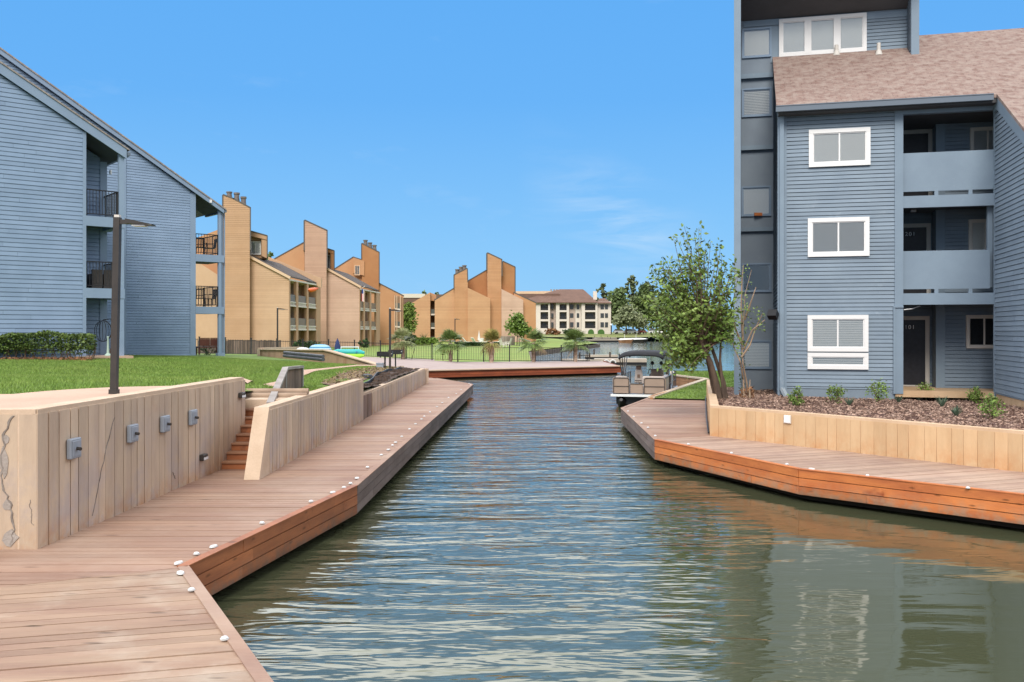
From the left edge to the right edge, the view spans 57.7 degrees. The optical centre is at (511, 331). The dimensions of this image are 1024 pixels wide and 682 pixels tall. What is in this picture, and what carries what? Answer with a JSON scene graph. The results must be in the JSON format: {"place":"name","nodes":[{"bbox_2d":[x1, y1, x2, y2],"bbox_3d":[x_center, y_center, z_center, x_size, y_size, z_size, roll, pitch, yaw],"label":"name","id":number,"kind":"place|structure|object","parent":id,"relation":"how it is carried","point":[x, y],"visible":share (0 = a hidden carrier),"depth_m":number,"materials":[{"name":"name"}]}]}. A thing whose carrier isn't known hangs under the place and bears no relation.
{"place":"outdoors","nodes":[
{"label":"outdoors","id":0,"kind":"place"},
{"bbox_2d":[102,270,111,288],"bbox_3d":[-15.923,-2.050,36.850,0.663,0.740,0.760,0,0,-40],"label":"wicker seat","id":1,"kind":"object","parent":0,"point":[107,286],"visible":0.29,"depth_m":36.42,"materials":[{"name":"brown wicker"}]},
{"bbox_2d":[0,365,375,407],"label":"path","id":2,"kind":"structure","parent":0,"point":[24,400],"depth_m":12.61,"materials":[{"name":"concrete"}]},
{"bbox_2d":[108,215,155,393],"bbox_3d":[-5.313,-0.363,12.933,0.613,2.515,0.220,1,0,0],"label":"lamp post","id":3,"kind":"object","parent":2,"relation":"on","point":[118,221],"visible":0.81,"depth_m":12.89,"materials":[{"name":"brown metal"}]},
{"bbox_2d":[0,354,413,393],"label":"lawn","id":4,"kind":"structure","parent":0,"point":[251,356],"depth_m":44.78,"materials":[{"name":"green plant"}]},
{"bbox_2d":[0,329,97,360],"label":"hedge","id":5,"kind":"object","parent":4,"relation":"on","point":[34,338],"visible":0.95,"depth_m":33.81,"materials":[{"name":"green plant"}]},
{"bbox_2d":[0,47,226,358],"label":"apartment building","id":6,"kind":"structure","parent":4,"relation":"on","point":[75,177],"depth_m":36.30,"materials":[{"name":"blue"}]},
{"bbox_2d":[87,269,101,287],"bbox_3d":[-16.379,-2.050,36.473,0.371,0.740,0.760,0,0,-40],"label":"wicker seat","id":7,"kind":"object","parent":6,"relation":"on","point":[91,278],"visible":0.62,"depth_m":36.20,"materials":[{"name":"wicker"}]},
{"bbox_2d":[94,319,110,341],"bbox_3d":[-16.167,0.237,36.845,0.799,1.514,0.591,0,0,0],"label":"egg chair","id":8,"kind":"object","parent":6,"relation":"on","point":[102,330],"visible":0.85,"depth_m":36.95,"materials":[{"name":"metal"}]},
{"bbox_2d":[196,338,216,354],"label":"bench","id":9,"kind":"object","parent":4,"relation":"on","point":[207,342],"visible":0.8,"depth_m":47.19,"materials":[{"name":"brown wood"}]},
{"bbox_2d":[200,348,215,354],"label":"shrub","id":10,"kind":"object","parent":4,"relation":"on","point":[205,351],"visible":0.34,"depth_m":49.11,"materials":[{"name":"green plant"}]},
{"bbox_2d":[245,388,308,398],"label":"retaining wall","id":11,"kind":"structure","parent":4,"relation":"on","point":[266,392],"depth_m":17.97,"materials":[{"name":"beige concrete"}]},
{"bbox_2d":[266,366,303,403],"bbox_3d":[-4.896,1.276,20.115,0.242,0.995,6.312,0,0,-8],"label":"slat screen","id":12,"kind":"object","parent":4,"relation":"on","point":[290,376],"visible":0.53,"depth_m":20.96,"materials":[{"name":"grey wood"}]},
{"bbox_2d":[283,354,323,360],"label":"drain pipe","id":13,"kind":"object","parent":4,"relation":"on","point":[303,357],"visible":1,"depth_m":45.35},
{"bbox_2d":[257,347,375,364],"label":"retaining wall","id":14,"kind":"structure","parent":4,"relation":"on","point":[331,356],"depth_m":47.99,"materials":[{"name":"concrete"}]},
{"bbox_2d":[309,344,330,349],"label":"covered dinghy","id":15,"kind":"object","parent":4,"relation":"on","point":[321,346],"visible":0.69,"depth_m":52.18,"materials":[{"name":"blue plastic"}]},
{"bbox_2d":[333,346,364,357],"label":"inflatable raft","id":16,"kind":"object","parent":4,"relation":"on","point":[358,353],"visible":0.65,"depth_m":49.78,"materials":[{"name":"teal plastic"}]},
{"bbox_2d":[377,352,392,367],"bbox_3d":[-5.168,1.220,37.833,0.635,0.820,0.590,0,0,0],"label":"pedestal grill","id":17,"kind":"object","parent":4,"relation":"on","point":[383,354],"visible":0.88,"depth_m":37.68,"materials":[{"name":"black metal"}]},
{"bbox_2d":[389,308,400,367],"bbox_3d":[-4.656,0.338,37.003,0.613,2.585,0.220,0,0,-9],"label":"lamp post","id":18,"kind":"object","parent":4,"relation":"on","point":[390,309],"visible":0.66,"depth_m":36.93,"materials":[{"name":"brown metal"}]},
{"bbox_2d":[388,350,402,366],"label":"pedestal grill","id":19,"kind":"object","parent":4,"relation":"on","point":[395,352],"visible":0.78,"depth_m":42.78,"materials":[{"name":"black metal"}]},
{"bbox_2d":[321,366,403,384],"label":"dead grass","id":20,"kind":"structure","parent":0,"point":[334,379],"depth_m":31.31,"materials":[{"name":"plant"}]},
{"bbox_2d":[363,367,419,386],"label":"soil","id":21,"kind":"structure","parent":0,"point":[395,376],"depth_m":32.18,"materials":[{"name":"brown soil"}]},
{"bbox_2d":[363,367,402,382],"bbox_3d":[-4.585,1.502,32.650,0.180,0.264,15.505,0,0,-1],"label":"bed edging","id":22,"kind":"object","parent":21,"relation":"on","point":[372,378],"visible":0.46,"depth_m":31.80,"materials":[{"name":"black metal"}]},
{"bbox_2d":[330,338,596,361],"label":"lawn","id":23,"kind":"structure","parent":0,"point":[472,353],"depth_m":101.80,"materials":[{"name":"green plant"}]},
{"bbox_2d":[197,340,279,353],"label":"board fence","id":24,"kind":"object","parent":23,"relation":"on","point":[257,345],"visible":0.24,"depth_m":78.00,"materials":[{"name":"brown wood"}]},
{"bbox_2d":[196,191,321,346],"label":"town house","id":25,"kind":"structure","parent":23,"relation":"on","point":[260,288],"depth_m":105.59,"materials":[{"name":"orange paint"}]},
{"bbox_2d":[293,339,307,346],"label":"shrub","id":26,"kind":"object","parent":23,"relation":"on","point":[299,344],"visible":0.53,"depth_m":102.69,"materials":[{"name":"green plant"}]},
{"bbox_2d":[274,220,379,346],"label":"town house","id":27,"kind":"structure","parent":23,"relation":"on","point":[346,310],"depth_m":129.59,"materials":[{"name":"orange paint"}]},
{"bbox_2d":[358,338,368,347],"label":"shrub","id":28,"kind":"object","parent":23,"relation":"on","point":[364,342],"visible":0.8,"depth_m":125.62,"materials":[{"name":"green plant"}]},
{"bbox_2d":[335,240,403,344],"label":"town house","id":29,"kind":"structure","parent":23,"relation":"on","point":[365,268],"depth_m":149.00,"materials":[{"name":"orange paint"}]},
{"bbox_2d":[403,334,416,343],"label":"shrub","id":30,"kind":"object","parent":23,"relation":"on","point":[412,339],"visible":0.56,"depth_m":157.69,"materials":[{"name":"green plant"}]},
{"bbox_2d":[403,301,418,336],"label":"tree","id":31,"kind":"object","parent":23,"relation":"on","point":[409,314],"visible":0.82,"depth_m":171.27,"materials":[{"name":"green plant"}]},
{"bbox_2d":[415,337,430,344],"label":"hedge","id":32,"kind":"object","parent":23,"relation":"on","point":[422,341],"visible":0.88,"depth_m":150.04,"materials":[{"name":"green plant"}]},
{"bbox_2d":[412,252,535,341],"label":"town house","id":33,"kind":"structure","parent":23,"relation":"on","point":[489,297],"depth_m":181.19,"materials":[{"name":"orange paint"}]},
{"bbox_2d":[454,341,499,345],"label":"hedge","id":34,"kind":"object","parent":23,"relation":"on","point":[471,344],"visible":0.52,"depth_m":138.02,"materials":[{"name":"green plant"}]},
{"bbox_2d":[501,336,514,344],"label":"board fence","id":35,"kind":"object","parent":23,"relation":"on","point":[505,339],"visible":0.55,"depth_m":146.00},
{"bbox_2d":[504,310,532,345],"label":"tree","id":36,"kind":"object","parent":23,"relation":"on","point":[518,325],"visible":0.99,"depth_m":141.48,"materials":[{"name":"green plant"}]},
{"bbox_2d":[361,357,613,369],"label":"pavement","id":37,"kind":"structure","parent":0,"point":[430,364],"depth_m":64.58,"materials":[{"name":"beige concrete"}]},
{"bbox_2d":[196,336,587,361],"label":"iron fence","id":38,"kind":"object","parent":37,"relation":"on","point":[380,343],"visible":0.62,"depth_m":71.21,"materials":[{"name":"black metal"}]},
{"bbox_2d":[387,327,417,358],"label":"palm tree","id":39,"kind":"object","parent":37,"relation":"on","point":[403,344],"visible":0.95,"depth_m":69.71,"materials":[{"name":"green plant"}]},
{"bbox_2d":[433,329,466,361],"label":"palm tree","id":40,"kind":"object","parent":37,"relation":"on","point":[447,335],"visible":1,"depth_m":69.15,"materials":[{"name":"green plant"}]},
{"bbox_2d":[478,328,505,362],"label":"palm tree","id":41,"kind":"object","parent":37,"relation":"on","point":[492,335],"visible":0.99,"depth_m":69.15,"materials":[{"name":"green plant"}]},
{"bbox_2d":[516,328,548,361],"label":"palm tree","id":42,"kind":"object","parent":37,"relation":"on","point":[535,335],"visible":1,"depth_m":69.63,"materials":[{"name":"green plant"}]},
{"bbox_2d":[559,327,590,361],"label":"palm tree","id":43,"kind":"object","parent":37,"relation":"on","point":[577,334],"visible":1,"depth_m":70.70,"materials":[{"name":"green plant"}]},
{"bbox_2d":[0,0,1023,331],"label":"sky","id":44,"kind":"structure","parent":0,"point":[564,142],"materials":[{"name":"blue"}]},
{"bbox_2d":[212,335,1023,681],"bbox_3d":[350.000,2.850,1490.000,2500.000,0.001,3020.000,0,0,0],"label":"water","id":45,"kind":"structure","parent":0,"point":[542,529],"depth_m":10.83,"materials":[{"name":"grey liquid"}]},
{"bbox_2d":[0,378,472,681],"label":"boardwalk","id":46,"kind":"structure","parent":45,"relation":"on","point":[113,599],"depth_m":9.52,"materials":[{"name":"brown wood"}]},
{"bbox_2d":[0,377,244,549],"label":"retaining wall","id":47,"kind":"structure","parent":46,"relation":"on","point":[50,493],"depth_m":11.28,"materials":[{"name":"concrete"}]},
{"bbox_2d":[67,437,81,459],"bbox_3d":[-4.922,1.318,10.520,0.125,0.230,0.251,0,0,0],"label":"switch box","id":48,"kind":"object","parent":47,"relation":"attached to","point":[74,448],"visible":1,"depth_m":10.46,"materials":[{"name":"grey plastic"}]},
{"bbox_2d":[127,424,139,442],"bbox_3d":[-4.882,1.315,12.052,0.125,0.230,0.251,0,0,0],"label":"switch box","id":49,"kind":"object","parent":47,"relation":"attached to","point":[133,433],"visible":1,"depth_m":11.99,"materials":[{"name":"grey plastic"}]},
{"bbox_2d":[160,415,171,432],"bbox_3d":[-4.855,1.296,13.102,0.125,0.230,0.251,0,0,0],"label":"switch box","id":50,"kind":"object","parent":47,"relation":"attached to","point":[165,424],"visible":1,"depth_m":13.02,"materials":[{"name":"grey plastic"}]},
{"bbox_2d":[188,409,198,425],"bbox_3d":[-4.827,1.302,14.166,0.124,0.230,0.251,0,0,0],"label":"switch box","id":51,"kind":"object","parent":47,"relation":"attached to","point":[193,417],"visible":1,"depth_m":14.09,"materials":[{"name":"grey plastic"}]},
{"bbox_2d":[199,453,207,460],"bbox_3d":[-4.841,1.970,14.617,0.082,0.095,0.201,0,0,0],"label":"step light","id":52,"kind":"object","parent":47,"relation":"attached to","point":[203,457],"visible":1,"depth_m":14.53,"materials":[{"name":"brown metal"}]},
{"bbox_2d":[221,398,284,468],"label":"wooden stairs","id":53,"kind":"structure","parent":46,"relation":"on","point":[237,456],"depth_m":16.14,"materials":[{"name":"brown wood"}]},
{"bbox_2d":[244,379,362,479],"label":"retaining wall","id":54,"kind":"structure","parent":46,"relation":"on","point":[285,431],"depth_m":17.05,"materials":[{"name":"wood"}]},
{"bbox_2d":[363,368,428,419],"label":"retaining wall","id":55,"kind":"structure","parent":46,"relation":"on","point":[378,397],"depth_m":29.88,"materials":[{"name":"wood"}]},
{"bbox_2d":[429,361,623,378],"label":"timber bulkhead","id":56,"kind":"object","parent":45,"relation":"in","point":[519,372],"visible":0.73,"depth_m":58.19,"materials":[{"name":"red wood"}]},
{"bbox_2d":[529,343,599,358],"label":"shore bulkhead","id":57,"kind":"object","parent":45,"relation":"in","point":[551,351],"visible":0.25,"depth_m":126.77,"materials":[{"name":"grey concrete"}]},
{"bbox_2d":[585,337,618,341],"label":"floating dock","id":58,"kind":"object","parent":45,"relation":"on","point":[603,340],"visible":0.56,"depth_m":252.13,"materials":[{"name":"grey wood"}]},
{"bbox_2d":[588,349,617,359],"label":"floating dock","id":59,"kind":"object","parent":45,"relation":"on","point":[593,356],"visible":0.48,"depth_m":93.00,"materials":[{"name":"beige wood"}]},
{"bbox_2d":[594,352,646,364],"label":"floating dock","id":60,"kind":"object","parent":45,"relation":"on","point":[636,361],"visible":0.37,"depth_m":80.27,"materials":[{"name":"beige wood"}]},
{"bbox_2d":[618,338,632,342],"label":"motor boat","id":61,"kind":"object","parent":45,"relation":"on","point":[625,340],"visible":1,"depth_m":237.15,"materials":[{"name":"white plastic"}]},
{"bbox_2d":[631,338,647,342],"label":"motor boat","id":62,"kind":"object","parent":45,"relation":"on","point":[639,340],"visible":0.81,"depth_m":245.14,"materials":[{"name":"white plastic"}]},
{"bbox_2d":[611,350,677,406],"bbox_3d":[5.514,1.840,37.896,2.090,2.220,6.550,0,0,14],"label":"pontoon boat","id":63,"kind":"object","parent":45,"relation":"on","point":[626,392],"visible":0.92,"depth_m":35.09,"materials":[{"name":"metal"}]},
{"bbox_2d":[621,398,1023,528],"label":"boardwalk","id":64,"kind":"structure","parent":45,"relation":"on","point":[991,496],"depth_m":15.78,"materials":[{"name":"brown wood"}]},
{"bbox_2d":[705,396,708,433],"bbox_3d":[5.494,2.245,26.279,0.057,0.070,11.338,0,0,11],"label":"cable","id":65,"kind":"object","parent":64,"relation":"on","point":[706,416],"visible":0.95,"depth_m":24.45,"materials":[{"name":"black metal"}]},
{"bbox_2d":[706,379,1023,471],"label":"planter wall","id":66,"kind":"structure","parent":64,"relation":"on","point":[989,447],"depth_m":17.34,"materials":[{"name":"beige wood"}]},
{"bbox_2d":[784,415,790,423],"bbox_3d":[5.598,1.780,18.905,0.042,0.170,0.170,0,0,-37],"label":"junction box","id":67,"kind":"object","parent":66,"relation":"attached to","point":[787,419],"visible":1,"depth_m":18.88,"materials":[{"name":"white plastic"}]},
{"bbox_2d":[717,388,1023,429],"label":"mulch bed","id":68,"kind":"object","parent":66,"relation":"in","point":[882,414],"visible":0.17,"depth_m":21.66,"materials":[{"name":"brown wood"}]},
{"bbox_2d":[638,220,747,399],"bbox_3d":[4.806,-0.561,24.536,3.191,4.833,2.620,0,0,0],"label":"crape myrtle","id":69,"kind":"object","parent":68,"relation":"on","point":[695,322],"visible":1,"depth_m":24.22,"materials":[{"name":"green plant"}]},
{"bbox_2d":[726,263,764,397],"bbox_3d":[6.370,0.047,25.477,1.285,3.849,0.657,0,0,0],"label":"bare shrub","id":70,"kind":"object","parent":68,"relation":"on","point":[749,394],"visible":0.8,"depth_m":25.48,"materials":[{"name":"brown plant"}]},
{"bbox_2d":[786,385,804,405],"bbox_3d":[6.784,1.567,22.243,0.417,0.579,0.420,0,0,-43],"label":"shrub","id":71,"kind":"object","parent":68,"relation":"on","point":[796,400],"visible":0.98,"depth_m":22.21,"materials":[{"name":"green plant"}]},
{"bbox_2d":[825,382,847,403],"bbox_3d":[8.289,1.578,23.804,0.567,0.626,0.475,0,0,24],"label":"shrub","id":72,"kind":"object","parent":68,"relation":"on","point":[839,392],"visible":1,"depth_m":23.75,"materials":[{"name":"green plant"}]},
{"bbox_2d":[865,378,891,401],"bbox_3d":[9.657,1.567,24.505,0.605,0.710,0.681,0,0,-30],"label":"shrub","id":73,"kind":"object","parent":68,"relation":"on","point":[878,393],"visible":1,"depth_m":24.50,"materials":[{"name":"green plant"}]},
{"bbox_2d":[915,382,934,399],"bbox_3d":[11.757,1.673,26.546,0.492,0.648,0.637,0,0,-41],"label":"shrub","id":74,"kind":"object","parent":68,"relation":"on","point":[923,386],"visible":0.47,"depth_m":26.49,"materials":[{"name":"green plant"}]},
{"bbox_2d":[935,395,948,405],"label":"strap leaf plant","id":75,"kind":"object","parent":68,"relation":"on","point":[942,403],"visible":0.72,"depth_m":23.00,"materials":[{"name":"green plant"}]},
{"bbox_2d":[950,406,963,415],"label":"strap leaf plant","id":76,"kind":"object","parent":68,"relation":"on","point":[956,410],"visible":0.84,"depth_m":19.60,"materials":[{"name":"green plant"}]},
{"bbox_2d":[965,386,984,402],"bbox_3d":[12.635,1.730,25.371,0.517,0.531,0.434,0,0,0],"label":"shrub","id":77,"kind":"object","parent":68,"relation":"on","point":[975,395],"visible":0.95,"depth_m":25.34,"materials":[{"name":"green plant"}]},
{"bbox_2d":[976,393,1007,418],"bbox_3d":[9.962,1.565,19.302,0.551,0.604,0.581,0,0,40],"label":"shrub","id":78,"kind":"object","parent":68,"relation":"on","point":[992,411],"visible":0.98,"depth_m":19.26,"materials":[{"name":"green plant"}]},
{"bbox_2d":[541,332,733,336],"bbox_3d":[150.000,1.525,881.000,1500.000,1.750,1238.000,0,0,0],"label":"ground","id":79,"kind":"structure","parent":0,"point":[614,335],"depth_m":284.58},
{"bbox_2d":[402,294,441,308],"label":"flat roof building","id":80,"kind":"structure","parent":79,"relation":"on","point":[411,298],"depth_m":299.70,"materials":[{"name":"beige"}]},
{"bbox_2d":[516,289,556,293],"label":"flat roof building","id":81,"kind":"structure","parent":79,"relation":"on","point":[530,292],"depth_m":334.70,"materials":[{"name":"beige"}]},
{"bbox_2d":[544,328,560,334],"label":"shrub","id":82,"kind":"object","parent":79,"relation":"on","point":[554,332],"visible":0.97,"depth_m":284.30,"materials":[{"name":"brown plant"}]},
{"bbox_2d":[520,289,610,333],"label":"apartment building","id":83,"kind":"structure","parent":79,"relation":"on","point":[560,310],"depth_m":296.50,"materials":[{"name":"beige paint"}]},
{"bbox_2d":[596,283,608,300],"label":"pine tree","id":84,"kind":"object","parent":79,"relation":"on","point":[602,288],"visible":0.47,"depth_m":319.32,"materials":[{"name":"green plant"}]},
{"bbox_2d":[605,286,632,323],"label":"tree","id":85,"kind":"object","parent":79,"relation":"on","point":[616,297],"visible":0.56,"depth_m":309.83,"materials":[{"name":"green plant"}]},
{"bbox_2d":[611,304,639,334],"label":"tree","id":86,"kind":"object","parent":79,"relation":"on","point":[625,316],"visible":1,"depth_m":286.72,"materials":[{"name":"green plant"}]},
{"bbox_2d":[622,275,638,333],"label":"pine tree","id":87,"kind":"object","parent":79,"relation":"on","point":[631,282],"visible":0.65,"depth_m":321.41,"materials":[{"name":"green plant"}]},
{"bbox_2d":[630,311,648,334],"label":"tree","id":88,"kind":"object","parent":79,"relation":"on","point":[642,322],"visible":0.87,"depth_m":289.33,"materials":[{"name":"green plant"}]},
{"bbox_2d":[632,281,657,328],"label":"tree","id":89,"kind":"object","parent":79,"relation":"on","point":[642,308],"visible":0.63,"depth_m":312.65,"materials":[{"name":"green plant"}]},
{"bbox_2d":[645,281,659,328],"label":"pine tree","id":90,"kind":"object","parent":79,"relation":"on","point":[651,288],"visible":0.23,"depth_m":329.19,"materials":[{"name":"green plant"}]},
{"bbox_2d":[651,290,678,322],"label":"tree","id":91,"kind":"object","parent":79,"relation":"on","point":[658,296],"visible":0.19,"depth_m":316.72,"materials":[{"name":"green plant"}]},
{"bbox_2d":[656,370,733,398],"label":"lawn","id":92,"kind":"structure","parent":0,"point":[683,394],"depth_m":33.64,"materials":[{"name":"green plant"}]},
{"bbox_2d":[648,371,708,398],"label":"slip wall","id":93,"kind":"structure","parent":92,"relation":"on","point":[682,381],"depth_m":42.69,"materials":[{"name":"beige concrete"}]},
{"bbox_2d":[734,0,1023,407],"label":"apartment building","id":94,"kind":"structure","parent":92,"relation":"on","point":[879,165],"depth_m":26.88,"materials":[{"name":"blue"}]},
{"bbox_2d":[741,186,770,216],"bbox_3d":[8.102,-4.331,30.855,0.963,0.996,0.065,0,0,14],"label":"window","id":95,"kind":"structure","parent":94,"relation":"in","point":[754,199],"depth_m":30.87,"materials":[{"name":"grey glass"}]},
{"bbox_2d":[741,263,771,291],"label":"window","id":96,"kind":"structure","parent":94,"relation":"in","point":[760,278],"depth_m":30.86,"materials":[{"name":"grey glass"}]},
{"bbox_2d":[742,27,771,58],"bbox_3d":[8.118,-9.583,30.852,0.947,0.979,0.065,0,0,14],"label":"window","id":97,"kind":"structure","parent":94,"relation":"in","point":[756,42],"depth_m":30.86,"materials":[{"name":"grey glass"}]},
{"bbox_2d":[742,87,771,117],"bbox_3d":[8.118,-7.608,30.852,0.963,0.946,0.065,0,0,14],"label":"window","id":98,"kind":"structure","parent":94,"relation":"in","point":[765,89],"depth_m":30.85,"materials":[{"name":"grey glass"}]},
{"bbox_2d":[742,340,771,368],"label":"window","id":99,"kind":"structure","parent":94,"relation":"in","point":[756,345],"depth_m":30.84,"materials":[{"name":"grey glass"}]},
{"bbox_2d":[779,12,866,56],"bbox_3d":[10.124,-9.671,30.339,2.718,1.240,0.090,0,0,14],"label":"window","id":100,"kind":"structure","parent":94,"relation":"in","point":[854,25],"depth_m":30.34,"materials":[{"name":"white glass"}]},
{"bbox_2d":[807,315,868,351],"bbox_3d":[9.322,0.043,26.617,1.649,1.045,0.080,0,0,14],"label":"window","id":101,"kind":"structure","parent":94,"relation":"in","point":[848,330],"depth_m":26.60,"materials":[{"name":"white glass"}]},
{"bbox_2d":[807,353,868,369],"bbox_3d":[9.322,0.838,26.617,1.649,0.473,0.080,0,0,14],"label":"window","id":102,"kind":"structure","parent":94,"relation":"in","point":[834,360],"depth_m":26.59,"materials":[{"name":"white glass"}]},
{"bbox_2d":[808,217,869,256],"bbox_3d":[9.339,-2.710,26.613,1.669,1.110,0.080,0,0,14],"label":"window","id":103,"kind":"structure","parent":94,"relation":"in","point":[841,236],"depth_m":26.60,"materials":[{"name":"white glass"}]},
{"bbox_2d":[809,127,870,166],"bbox_3d":[9.365,-5.275,26.607,1.668,1.074,0.080,0,0,14],"label":"window","id":104,"kind":"structure","parent":94,"relation":"in","point":[838,146],"depth_m":26.59,"materials":[{"name":"white glass"}]},
{"bbox_2d":[968,219,985,249],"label":"window","id":105,"kind":"structure","parent":94,"relation":"in","point":[976,227],"depth_m":27.32,"materials":[{"name":"grey glass"}]},
{"bbox_2d":[966,315,992,347],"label":"window","id":106,"kind":"structure","parent":94,"relation":"in","point":[979,328],"depth_m":27.30,"materials":[{"name":"black glass"}]},
{"bbox_2d":[970,126,992,149],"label":"window","id":107,"kind":"structure","parent":94,"relation":"in","point":[981,138],"depth_m":27.29,"materials":[{"name":"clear glass"}]},
{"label":"drain pipe","id":108,"kind":"object","parent":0,"visible":0},
{"bbox_2d":[283,351,324,357],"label":"drain pipe","id":109,"kind":"object","parent":108,"relation":"on","point":[304,354],"visible":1,"depth_m":45.43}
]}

